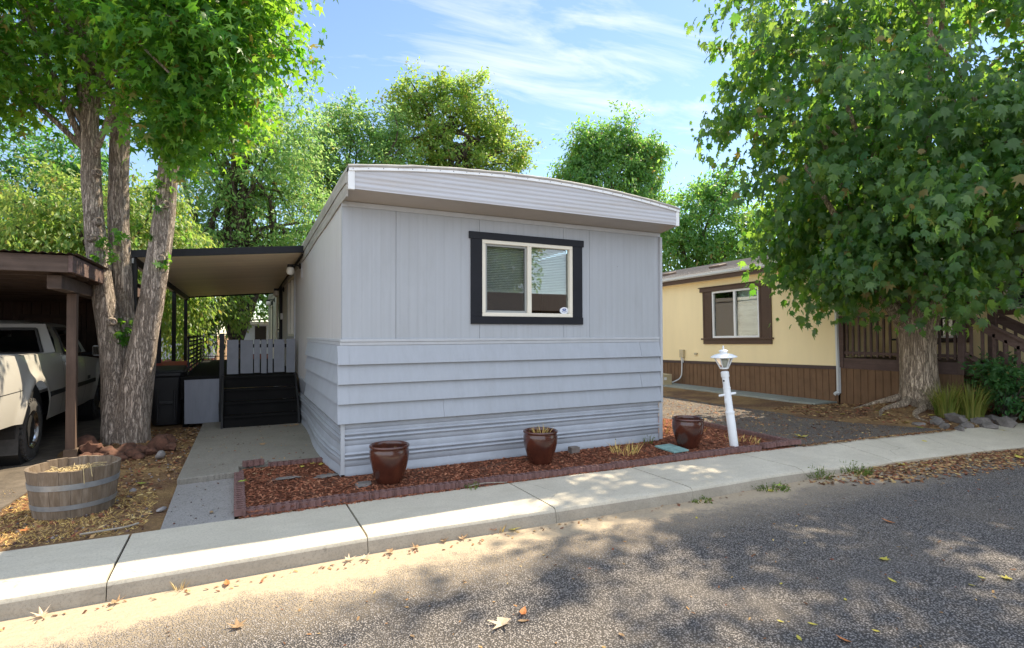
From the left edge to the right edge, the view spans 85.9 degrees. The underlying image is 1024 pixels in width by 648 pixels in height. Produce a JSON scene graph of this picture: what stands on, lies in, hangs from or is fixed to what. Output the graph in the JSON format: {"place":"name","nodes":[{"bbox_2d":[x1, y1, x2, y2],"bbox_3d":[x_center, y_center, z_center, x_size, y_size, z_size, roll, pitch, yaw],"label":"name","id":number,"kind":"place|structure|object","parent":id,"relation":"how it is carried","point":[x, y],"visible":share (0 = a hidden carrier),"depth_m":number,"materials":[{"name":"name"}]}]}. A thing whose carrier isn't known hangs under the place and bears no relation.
{"place":"outdoors","nodes":[
{"label":"outdoors","id":0,"kind":"place"},
{"bbox_2d":[160,478,234,529],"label":"garden path","id":1,"kind":"structure","parent":0,"point":[214,496],"depth_m":4.86,"materials":[{"name":"concrete"}]},
{"bbox_2d":[221,373,299,428],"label":"porch steps","id":2,"kind":"structure","parent":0,"point":[237,392],"depth_m":8.87,"materials":[{"name":"black paint"}]},
{"bbox_2d":[0,447,1023,647],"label":"road","id":3,"kind":"structure","parent":0,"point":[640,597],"depth_m":3.53,"materials":[{"name":"asphalt"}]},
{"bbox_2d":[0,481,804,630],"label":"kerb crumbs","id":4,"kind":"object","parent":3,"relation":"on","point":[186,591],"visible":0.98,"depth_m":3.82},
{"bbox_2d":[488,608,510,628],"bbox_3d":[-0.066,1.651,3.086,0.145,0.056,0.153,0,-1,-16],"label":"fallen leaf","id":5,"kind":"object","parent":3,"relation":"on","point":[500,621],"visible":1,"depth_m":3.09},
{"bbox_2d":[166,471,1016,647],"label":"road specks","id":6,"kind":"object","parent":3,"relation":"on","point":[691,596],"visible":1,"depth_m":3.46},
{"bbox_2d":[752,481,790,491],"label":"kerb weeds","id":7,"kind":"object","parent":3,"relation":"on","point":[783,487],"visible":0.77,"depth_m":5.68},
{"bbox_2d":[803,465,835,479],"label":"kerb weeds","id":8,"kind":"object","parent":3,"relation":"on","point":[822,471],"visible":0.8,"depth_m":6.11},
{"bbox_2d":[837,460,874,475],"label":"kerb weeds","id":9,"kind":"object","parent":3,"relation":"on","point":[865,473],"visible":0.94,"depth_m":6.36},
{"bbox_2d":[809,449,1023,486],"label":"gutter litter","id":10,"kind":"object","parent":3,"relation":"on","point":[942,466],"visible":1,"depth_m":6.64,"materials":[{"name":"plant"}]},
{"bbox_2d":[0,423,1023,620],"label":"sidewalk","id":11,"kind":"structure","parent":0,"point":[62,576],"depth_m":4.45,"materials":[{"name":"concrete"}]},
{"bbox_2d":[798,429,953,446],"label":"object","id":12,"kind":"object","parent":11,"relation":"on","point":[911,433],"visible":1,"depth_m":7.89,"materials":[{"name":"concrete"}]},
{"bbox_2d":[0,343,1023,551],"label":"yard ground","id":13,"kind":"structure","parent":0,"point":[166,493],"depth_m":6.07,"materials":[{"name":"soil"}]},
{"bbox_2d":[0,411,100,510],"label":"carport drive","id":14,"kind":"structure","parent":13,"relation":"on","point":[13,478],"depth_m":7.00,"materials":[{"name":"concrete"}]},
{"bbox_2d":[0,320,100,466],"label":"pickup truck","id":15,"kind":"object","parent":14,"relation":"on","point":[32,373],"visible":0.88,"depth_m":7.12,"materials":[{"name":"white paint"}]},
{"bbox_2d":[0,249,140,457],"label":"carport","id":16,"kind":"object","parent":14,"relation":"on","point":[49,287],"visible":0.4,"depth_m":6.58,"materials":[{"name":"wood"}]},
{"bbox_2d":[23,318,65,325],"bbox_3d":[-9.349,0.791,11.141,0.850,1.830,0.028,0,-1,-27],"label":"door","id":17,"kind":"structure","parent":16,"relation":"in","point":[62,321],"depth_m":11.14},
{"bbox_2d":[24,455,120,520],"bbox_3d":[-3.764,1.396,4.736,0.653,0.401,0.652,0,-1,-27],"label":"half barrel planter","id":18,"kind":"object","parent":13,"relation":"on","point":[57,495],"visible":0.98,"depth_m":4.52,"materials":[{"name":"wood"}]},
{"bbox_2d":[45,463,107,471],"bbox_3d":[-3.758,1.279,4.736,0.541,0.094,0.525,-1,-1,35],"label":"straw","id":19,"kind":"object","parent":18,"relation":"in","point":[78,467],"visible":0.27,"depth_m":4.83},
{"bbox_2d":[50,462,104,483],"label":"dead stems","id":20,"kind":"object","parent":18,"relation":"on","point":[80,467],"visible":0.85,"depth_m":4.54,"materials":[{"name":"plant"}]},
{"bbox_2d":[0,114,145,253],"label":"dark tree","id":21,"kind":"object","parent":13,"relation":"on","point":[63,164],"visible":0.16,"depth_m":18.32,"materials":[{"name":"green plant"}]},
{"bbox_2d":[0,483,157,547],"bbox_3d":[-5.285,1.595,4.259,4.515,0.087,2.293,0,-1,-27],"label":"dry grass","id":22,"kind":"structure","parent":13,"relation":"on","point":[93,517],"depth_m":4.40,"materials":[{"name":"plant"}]},
{"bbox_2d":[77,434,98,453],"bbox_3d":[-5.276,1.514,6.815,0.336,0.285,0.265,0,-1,7],"label":"lava rock","id":23,"kind":"object","parent":13,"relation":"on","point":[84,439],"visible":0.3,"depth_m":6.78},
{"bbox_2d":[78,442,103,454],"bbox_3d":[-5.143,1.549,6.723,0.276,0.248,0.236,0,-1,-27],"label":"lava rock","id":24,"kind":"object","parent":13,"relation":"on","point":[92,448],"visible":0.59,"depth_m":6.64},
{"bbox_2d":[0,427,198,548],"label":"fallen litter","id":25,"kind":"object","parent":13,"relation":"on","point":[39,526],"visible":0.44,"depth_m":4.88,"materials":[{"name":"plant"}]},
{"bbox_2d":[0,427,198,545],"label":"gravel bits","id":26,"kind":"object","parent":13,"relation":"on","point":[52,537],"visible":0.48,"depth_m":4.75,"materials":[{"name":"stone"}]},
{"bbox_2d":[79,522,138,534],"bbox_3d":[-3.078,1.573,4.213,0.369,0.024,0.056,1,-1,-36],"label":"twig","id":27,"kind":"object","parent":13,"relation":"on","point":[109,529],"visible":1,"depth_m":4.19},
{"bbox_2d":[104,449,124,455],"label":"lava rock","id":28,"kind":"object","parent":13,"relation":"on","point":[115,452],"visible":0.43,"depth_m":6.59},
{"bbox_2d":[0,148,238,363],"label":"cherry tree","id":29,"kind":"object","parent":13,"relation":"on","point":[18,232],"visible":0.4,"depth_m":13.06,"materials":[{"name":"green plant"}]},
{"bbox_2d":[116,442,136,452],"bbox_3d":[-4.769,1.568,6.811,0.194,0.182,0.295,0,-1,-2],"label":"lava rock","id":30,"kind":"object","parent":13,"relation":"on","point":[124,447],"visible":0.56,"depth_m":6.78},
{"bbox_2d":[124,448,141,457],"bbox_3d":[-4.634,1.584,6.733,0.180,0.129,0.170,0,-1,-13],"label":"lava rock","id":31,"kind":"object","parent":13,"relation":"on","point":[130,453],"visible":0.58,"depth_m":6.69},
{"bbox_2d":[144,448,157,455],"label":"lava rock","id":32,"kind":"object","parent":13,"relation":"on","point":[149,451],"visible":0.87,"depth_m":6.79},
{"bbox_2d":[146,434,169,450],"bbox_3d":[-4.559,1.556,7.086,0.295,0.287,0.260,0,-1,-27],"label":"lava rock","id":33,"kind":"object","parent":13,"relation":"on","point":[158,442],"visible":0.66,"depth_m":7.00,"materials":[{"name":"stone"}]},
{"bbox_2d":[151,365,186,425],"bbox_3d":[-5.740,1.188,9.184,0.522,0.964,0.673,0,-1,-27],"label":"wheelie bin","id":34,"kind":"object","parent":13,"relation":"on","point":[167,406],"visible":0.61,"depth_m":8.95,"materials":[{"name":"black plastic"}]},
{"bbox_2d":[0,0,338,444],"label":"sweetgum tree","id":35,"kind":"object","parent":13,"relation":"on","point":[181,68],"visible":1,"depth_m":6.79,"materials":[{"name":"green plant"}]},
{"bbox_2d":[163,442,176,450],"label":"lava rock","id":36,"kind":"object","parent":13,"relation":"on","point":[170,446],"visible":0.96,"depth_m":7.02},
{"bbox_2d":[156,361,186,417],"bbox_3d":[-6.082,1.179,9.819,0.543,1.002,0.700,0,-1,-27],"label":"wheelie bin","id":37,"kind":"object","parent":13,"relation":"on","point":[164,363],"visible":0.02,"depth_m":9.81,"materials":[{"name":"black plastic"}]},
{"bbox_2d":[161,322,216,370],"bbox_3d":[-15.428,0.791,22.878,5.690,2.318,4.300,0,-1,-27],"label":"distant home","id":38,"kind":"object","parent":13,"relation":"on","point":[211,354],"visible":0.02,"depth_m":21.97,"materials":[{"name":"grey"}]},
{"bbox_2d":[161,295,261,371],"bbox_3d":[-9.764,0.042,16.619,4.043,3.911,2.622,0,-1,-27],"label":"young tree","id":39,"kind":"object","parent":13,"relation":"on","point":[235,328],"visible":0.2,"depth_m":17.13,"materials":[{"name":"green plant"}]},
{"bbox_2d":[131,246,303,362],"bbox_3d":[-5.799,0.252,11.119,2.335,2.915,6.540,0,-1,-27],"label":"porch awning","id":40,"kind":"object","parent":13,"relation":"on","point":[210,272],"visible":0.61,"depth_m":9.91,"materials":[{"name":"black paint"}]},
{"bbox_2d":[173,210,279,328],"bbox_3d":[-13.356,-1.727,26.288,10.109,7.869,4.785,0,-1,-1],"label":"screen tree","id":41,"kind":"object","parent":13,"relation":"on","point":[261,313],"visible":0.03,"depth_m":26.20,"materials":[{"name":"green plant"}]},
{"bbox_2d":[129,60,340,358],"bbox_3d":[-8.562,-3.501,18.384,8.342,11.070,5.168,0,-1,-27],"label":"locust tree","id":42,"kind":"object","parent":13,"relation":"on","point":[238,199],"visible":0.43,"depth_m":18.22,"materials":[{"name":"green plant"}]},
{"bbox_2d":[181,333,296,426],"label":"porch deck","id":43,"kind":"structure","parent":13,"relation":"on","point":[209,369],"depth_m":9.62,"materials":[{"name":"black paint"}]},
{"bbox_2d":[184,379,218,423],"bbox_3d":[-5.023,1.255,8.928,0.510,0.718,0.018,0,-1,-27],"label":"plywood panel","id":44,"kind":"object","parent":43,"relation":"attached to","point":[201,400],"visible":1,"depth_m":8.91,"materials":[{"name":"wood"}]},
{"bbox_2d":[227,339,294,373],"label":"pallet gate","id":45,"kind":"structure","parent":43,"relation":"attached to","point":[246,353],"depth_m":9.31,"materials":[{"name":"wood"}]},
{"bbox_2d":[234,502,245,516],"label":"edging brick","id":46,"kind":"object","parent":13,"relation":"on","point":[240,507],"visible":0.97,"depth_m":4.57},
{"bbox_2d":[177,422,319,484],"bbox_3d":[-3.559,1.666,7.640,1.550,0.172,4.068,0,-1,-27],"label":"concrete pad","id":47,"kind":"object","parent":13,"relation":"on","point":[227,464],"visible":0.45,"depth_m":6.88,"materials":[{"name":"concrete"}]},
{"bbox_2d":[242,458,263,466],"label":"edging brick","id":48,"kind":"object","parent":13,"relation":"on","point":[253,462],"visible":1,"depth_m":6.07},
{"bbox_2d":[244,319,267,358],"bbox_3d":[-12.181,0.891,29.047,4.640,2.298,4.200,0,-1,-27],"label":"distant home","id":49,"kind":"object","parent":13,"relation":"on","point":[260,332],"visible":0.13,"depth_m":26.77,"materials":[{"name":"grey"}]},
{"bbox_2d":[255,326,265,340],"bbox_3d":[-12.258,0.456,26.827,0.500,0.700,0.030,0,-1,-27],"label":"window","id":50,"kind":"structure","parent":49,"relation":"in","point":[260,333],"depth_m":26.81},
{"bbox_2d":[243,504,269,516],"bbox_3d":[-2.148,1.569,4.627,0.203,0.058,0.090,1,-1,-28],"label":"edging brick","id":51,"kind":"object","parent":13,"relation":"on","point":[263,508],"visible":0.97,"depth_m":4.60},
{"bbox_2d":[268,460,287,466],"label":"edging brick","id":52,"kind":"object","parent":13,"relation":"on","point":[277,463],"visible":0.73,"depth_m":6.16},
{"bbox_2d":[270,500,295,512],"bbox_3d":[-1.961,1.565,4.715,0.203,0.058,0.090,1,0,-27],"label":"edging brick","id":53,"kind":"object","parent":13,"relation":"on","point":[275,507],"visible":0.98,"depth_m":4.69,"materials":[{"name":"brick"}]},
{"bbox_2d":[288,458,307,464],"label":"edging brick","id":54,"kind":"object","parent":13,"relation":"on","point":[296,461],"visible":0.81,"depth_m":6.25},
{"bbox_2d":[296,497,321,509],"bbox_3d":[-1.778,1.569,4.808,0.203,0.058,0.090,-1,0,-27],"label":"edging brick","id":55,"kind":"object","parent":13,"relation":"on","point":[312,502],"visible":1,"depth_m":4.79,"materials":[{"name":"brick"}]},
{"bbox_2d":[320,493,345,505],"bbox_3d":[-1.596,1.566,4.909,0.203,0.058,0.090,0,0,-28],"label":"edging brick","id":56,"kind":"object","parent":13,"relation":"on","point":[330,499],"visible":0.98,"depth_m":4.88,"materials":[{"name":"brick"}]},
{"bbox_2d":[268,86,429,230],"bbox_3d":[-6.950,-3.940,23.864,7.340,12.191,5.278,0,-1,-27],"label":"broad tree","id":57,"kind":"object","parent":13,"relation":"on","point":[345,132],"visible":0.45,"depth_m":23.23,"materials":[{"name":"green plant"}]},
{"bbox_2d":[345,491,368,502],"bbox_3d":[-1.410,1.572,4.997,0.203,0.058,0.090,-1,1,-26],"label":"edging brick","id":58,"kind":"object","parent":13,"relation":"on","point":[351,497],"visible":0.99,"depth_m":4.97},
{"bbox_2d":[368,488,391,499],"bbox_3d":[-1.220,1.571,5.078,0.203,0.058,0.090,0,-1,-25],"label":"edging brick","id":59,"kind":"object","parent":13,"relation":"on","point":[378,494],"visible":1,"depth_m":5.05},
{"bbox_2d":[390,486,413,496],"bbox_3d":[-1.034,1.572,5.168,0.203,0.058,0.090,0,1,-23],"label":"edging brick","id":60,"kind":"object","parent":13,"relation":"on","point":[404,491],"visible":0.98,"depth_m":5.14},
{"bbox_2d":[412,483,434,493],"bbox_3d":[-0.846,1.573,5.254,0.203,0.058,0.090,-1,-2,-26],"label":"edging brick","id":61,"kind":"object","parent":13,"relation":"on","point":[424,488],"visible":0.98,"depth_m":5.22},
{"bbox_2d":[433,481,455,491],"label":"edging brick","id":62,"kind":"object","parent":13,"relation":"on","point":[445,485],"visible":0.96,"depth_m":5.32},
{"bbox_2d":[369,56,550,173],"bbox_3d":[-2.700,-5.151,26.632,9.060,14.685,5.699,0,-1,-27],"label":"olive tree","id":63,"kind":"object","parent":13,"relation":"on","point":[478,150],"visible":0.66,"depth_m":25.98,"materials":[{"name":"green plant"}]},
{"bbox_2d":[453,479,475,488],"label":"edging brick","id":64,"kind":"object","parent":13,"relation":"on","point":[460,483],"visible":0.87,"depth_m":5.39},
{"bbox_2d":[266,164,679,476],"bbox_3d":[-3.026,0.047,12.743,4.531,3.305,14.480,0,-1,-27],"label":"mobile home","id":65,"kind":"object","parent":13,"relation":"on","point":[432,316],"visible":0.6,"depth_m":6.46,"materials":[{"name":"grey paint"}]},
{"bbox_2d":[270,301,272,338],"bbox_3d":[-7.214,-0.038,16.559,0.072,1.250,1.300,0,-1,-27],"label":"window","id":66,"kind":"structure","parent":65,"relation":"in","point":[271,306],"depth_m":16.53,"materials":[{"name":"beige plastic"}]},
{"bbox_2d":[287,270,294,338],"bbox_3d":[-4.318,-0.333,10.811,0.072,1.290,1.560,0,-1,-27],"label":"window","id":67,"kind":"structure","parent":65,"relation":"in","point":[291,278],"depth_m":10.80,"materials":[{"name":"beige plastic"}]},
{"bbox_2d":[469,231,583,324],"bbox_3d":[0.185,-0.532,6.740,1.580,1.072,0.137,0,-1,-27],"label":"window","id":68,"kind":"structure","parent":65,"relation":"in","point":[479,241],"depth_m":6.70,"materials":[{"name":"black plastic"}]},
{"bbox_2d":[473,476,494,485],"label":"edging brick","id":69,"kind":"object","parent":13,"relation":"on","point":[485,479],"visible":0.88,"depth_m":5.49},
{"bbox_2d":[492,474,512,483],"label":"edging brick","id":70,"kind":"object","parent":13,"relation":"on","point":[504,478],"visible":0.93,"depth_m":5.58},
{"bbox_2d":[242,418,787,515],"bbox_3d":[0.176,1.663,7.225,6.670,0.130,2.970,0,-1,-27],"label":"mulch bed","id":71,"kind":"object","parent":13,"relation":"on","point":[454,471],"visible":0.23,"depth_m":5.89,"materials":[{"name":"brown wood"}]},
{"bbox_2d":[369,440,409,484],"bbox_3d":[-1.226,1.387,5.498,0.398,0.374,0.398,0,-1,-27],"label":"glazed pot","id":72,"kind":"object","parent":71,"relation":"on","point":[389,460],"visible":1,"depth_m":5.36,"materials":[{"name":"brown ceramic"}]},
{"bbox_2d":[523,427,557,464],"bbox_3d":[0.324,1.397,6.279,0.398,0.374,0.398,0,-1,-27],"label":"glazed pot","id":73,"kind":"object","parent":71,"relation":"on","point":[540,448],"visible":0.96,"depth_m":6.14,"materials":[{"name":"brown ceramic"}]},
{"bbox_2d":[606,439,643,455],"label":"dry weeds","id":74,"kind":"object","parent":71,"relation":"on","point":[627,448],"visible":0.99,"depth_m":6.74,"materials":[{"name":"yellow plant"}]},
{"bbox_2d":[655,444,688,452],"bbox_3d":[2.026,1.573,6.965,0.319,0.020,0.419,0,-1,-27],"label":"utility lid","id":75,"kind":"object","parent":71,"relation":"on","point":[671,448],"visible":1,"depth_m":6.91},
{"bbox_2d":[672,415,703,448],"bbox_3d":[2.280,1.403,7.130,0.406,0.382,0.406,0,-1,-27],"label":"glazed pot","id":76,"kind":"object","parent":71,"relation":"on","point":[688,430],"visible":1,"depth_m":6.99,"materials":[{"name":"brown ceramic"}]},
{"bbox_2d":[710,345,738,446],"bbox_3d":[2.771,0.948,7.178,0.351,1.343,0.336,0,-1,-27],"label":"lamp post","id":77,"kind":"object","parent":71,"relation":"on","point":[721,359],"visible":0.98,"depth_m":7.14,"materials":[{"name":"metal"}]},
{"bbox_2d":[239,446,793,517],"bbox_3d":[0.735,1.604,5.905,6.571,0.026,0.107,0,-1,-25],"label":"brick edging","id":78,"kind":"object","parent":13,"relation":"on","point":[354,502],"visible":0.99,"depth_m":5.38,"materials":[{"name":"brick"}]},
{"bbox_2d":[511,472,531,481],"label":"edging brick","id":79,"kind":"object","parent":13,"relation":"on","point":[521,476],"visible":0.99,"depth_m":5.66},
{"bbox_2d":[529,470,548,478],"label":"edging brick","id":80,"kind":"object","parent":13,"relation":"on","point":[538,474],"visible":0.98,"depth_m":5.75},
{"bbox_2d":[546,469,565,477],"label":"edging brick","id":81,"kind":"object","parent":13,"relation":"on","point":[556,472],"visible":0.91,"depth_m":5.83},
{"bbox_2d":[562,466,582,474],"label":"edging brick","id":82,"kind":"object","parent":13,"relation":"on","point":[575,470],"visible":0.95,"depth_m":5.92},
{"bbox_2d":[580,464,598,472],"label":"edging brick","id":83,"kind":"object","parent":13,"relation":"on","point":[591,468],"visible":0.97,"depth_m":6.00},
{"bbox_2d":[596,463,614,470],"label":"edging brick","id":84,"kind":"object","parent":13,"relation":"on","point":[607,466],"visible":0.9,"depth_m":6.08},
{"bbox_2d":[545,100,684,270],"bbox_3d":[5.742,-5.529,32.359,9.598,15.594,6.576,0,-1,-27],"label":"tall tree","id":85,"kind":"object","parent":13,"relation":"on","point":[591,156],"visible":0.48,"depth_m":31.84,"materials":[{"name":"green plant"}]},
{"bbox_2d":[610,460,629,467],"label":"edging brick","id":86,"kind":"object","parent":13,"relation":"on","point":[624,463],"visible":0.96,"depth_m":6.18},
{"bbox_2d":[629,459,644,466],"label":"edging brick","id":87,"kind":"object","parent":13,"relation":"on","point":[638,462],"visible":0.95,"depth_m":6.26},
{"bbox_2d":[641,457,658,464],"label":"edging brick","id":88,"kind":"object","parent":13,"relation":"on","point":[653,460],"visible":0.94,"depth_m":6.35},
{"bbox_2d":[654,455,672,462],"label":"edging brick","id":89,"kind":"object","parent":13,"relation":"on","point":[665,458],"visible":0.94,"depth_m":6.44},
{"bbox_2d":[670,453,686,460],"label":"edging brick","id":90,"kind":"object","parent":13,"relation":"on","point":[680,456],"visible":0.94,"depth_m":6.52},
{"bbox_2d":[683,452,699,458],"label":"edging brick","id":91,"kind":"object","parent":13,"relation":"on","point":[693,455],"visible":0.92,"depth_m":6.61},
{"bbox_2d":[694,450,711,456],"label":"edging brick","id":92,"kind":"object","parent":13,"relation":"on","point":[704,453],"visible":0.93,"depth_m":6.70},
{"bbox_2d":[660,159,775,271],"bbox_3d":[10.075,-3.161,28.031,7.738,10.708,5.456,0,-1,-27],"label":"side tree","id":93,"kind":"object","parent":13,"relation":"on","point":[684,238],"visible":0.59,"depth_m":27.56,"materials":[{"name":"green plant"}]},
{"bbox_2d":[759,442,775,448],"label":"edging brick","id":94,"kind":"object","parent":13,"relation":"on","point":[764,445],"visible":0.95,"depth_m":7.14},
{"bbox_2d":[662,219,1023,410],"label":"yellow home","id":95,"kind":"object","parent":13,"relation":"on","point":[710,310],"visible":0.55,"depth_m":13.69,"materials":[{"name":"paint"}]},
{"bbox_2d":[698,280,773,343],"bbox_3d":[5.749,-0.258,14.164,0.175,1.547,2.360,0,-2,-27],"label":"window","id":96,"kind":"structure","parent":95,"relation":"in","point":[730,314],"depth_m":14.13,"materials":[{"name":"white paint"}]},
{"bbox_2d":[937,301,969,342],"bbox_3d":[9.018,-0.255,11.677,0.072,1.300,1.200,0,-2,-27],"label":"window","id":97,"kind":"structure","parent":95,"relation":"in","point":[967,326],"depth_m":11.20,"materials":[{"name":"glass"}]},
{"bbox_2d":[998,264,1023,314],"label":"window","id":98,"kind":"structure","parent":95,"relation":"in","point":[1010,312],"depth_m":10.61,"materials":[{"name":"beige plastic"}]},
{"bbox_2d":[675,0,1023,424],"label":"plane tree","id":99,"kind":"object","parent":13,"relation":"on","point":[903,215],"visible":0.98,"depth_m":8.79,"materials":[{"name":"green plant"}]},
{"bbox_2d":[771,401,1023,429],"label":"bed litter","id":100,"kind":"object","parent":13,"relation":"on","point":[840,406],"visible":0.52,"depth_m":9.84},
{"bbox_2d":[838,286,1023,403],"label":"wooden porch","id":101,"kind":"object","parent":13,"relation":"on","point":[865,379],"visible":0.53,"depth_m":10.75,"materials":[{"name":"wood"}]},
{"bbox_2d":[919,380,975,417],"bbox_3d":[7.297,1.231,9.258,0.944,0.666,0.847,0,-1,-8],"label":"grass clump","id":102,"kind":"object","parent":13,"relation":"on","point":[942,404],"visible":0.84,"depth_m":9.18,"materials":[{"name":"plant"}]},
{"bbox_2d":[944,413,967,423],"bbox_3d":[7.296,1.567,9.059,0.321,0.211,0.380,0,-1,-27],"label":"basalt rock","id":103,"kind":"object","parent":13,"relation":"on","point":[955,418],"visible":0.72,"depth_m":8.96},
{"bbox_2d":[946,379,998,420],"bbox_3d":[7.647,1.244,9.190,1.006,0.696,1.013,0,-1,-27],"label":"grass clump","id":104,"kind":"object","parent":13,"relation":"on","point":[970,408],"visible":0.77,"depth_m":9.05,"materials":[{"name":"plant"}]},
{"bbox_2d":[970,417,992,423],"bbox_3d":[7.694,1.600,9.044,0.360,0.184,0.246,0,-1,-27],"label":"basalt rock","id":105,"kind":"object","parent":13,"relation":"on","point":[978,420],"visible":0.69,"depth_m":8.97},
{"bbox_2d":[979,422,998,428],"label":"basalt rock","id":106,"kind":"object","parent":13,"relation":"on","point":[990,425],"visible":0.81,"depth_m":8.69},
{"bbox_2d":[959,346,1023,418],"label":"shrub","id":107,"kind":"object","parent":13,"relation":"on","point":[995,380],"visible":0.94,"depth_m":9.11,"materials":[{"name":"green plant"}]},
{"bbox_2d":[994,416,1016,427],"bbox_3d":[7.984,1.602,8.925,0.225,0.239,0.318,0,-1,16],"label":"basalt rock","id":108,"kind":"object","parent":13,"relation":"on","point":[1006,421],"visible":0.75,"depth_m":8.83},
{"bbox_2d":[0,0,1023,335],"label":"sky","id":109,"kind":"structure","parent":0,"point":[552,61],"materials":[{"name":"blue"}]},
{"bbox_2d":[663,373,671,384],"bbox_3d":[4.242,1.664,15.774,0.396,0.480,0.558,0,-1,-27],"label":"utility box","id":110,"kind":"object","parent":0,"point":[667,379],"visible":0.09,"depth_m":15.55,"materials":[{"name":"beige metal"}]},
{"bbox_2d":[663,383,836,404],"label":"side path","id":111,"kind":"structure","parent":0,"point":[791,399],"depth_m":12.90,"materials":[{"name":"concrete"}]},
{"bbox_2d":[658,396,941,446],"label":"driveway","id":112,"kind":"structure","parent":0,"point":[793,424],"depth_m":8.94,"materials":[{"name":"stone"}]},
{"bbox_2d":[658,396,919,441],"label":"driveway litter","id":113,"kind":"object","parent":112,"relation":"on","point":[756,417],"visible":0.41,"depth_m":9.02,"materials":[{"name":"plant"}]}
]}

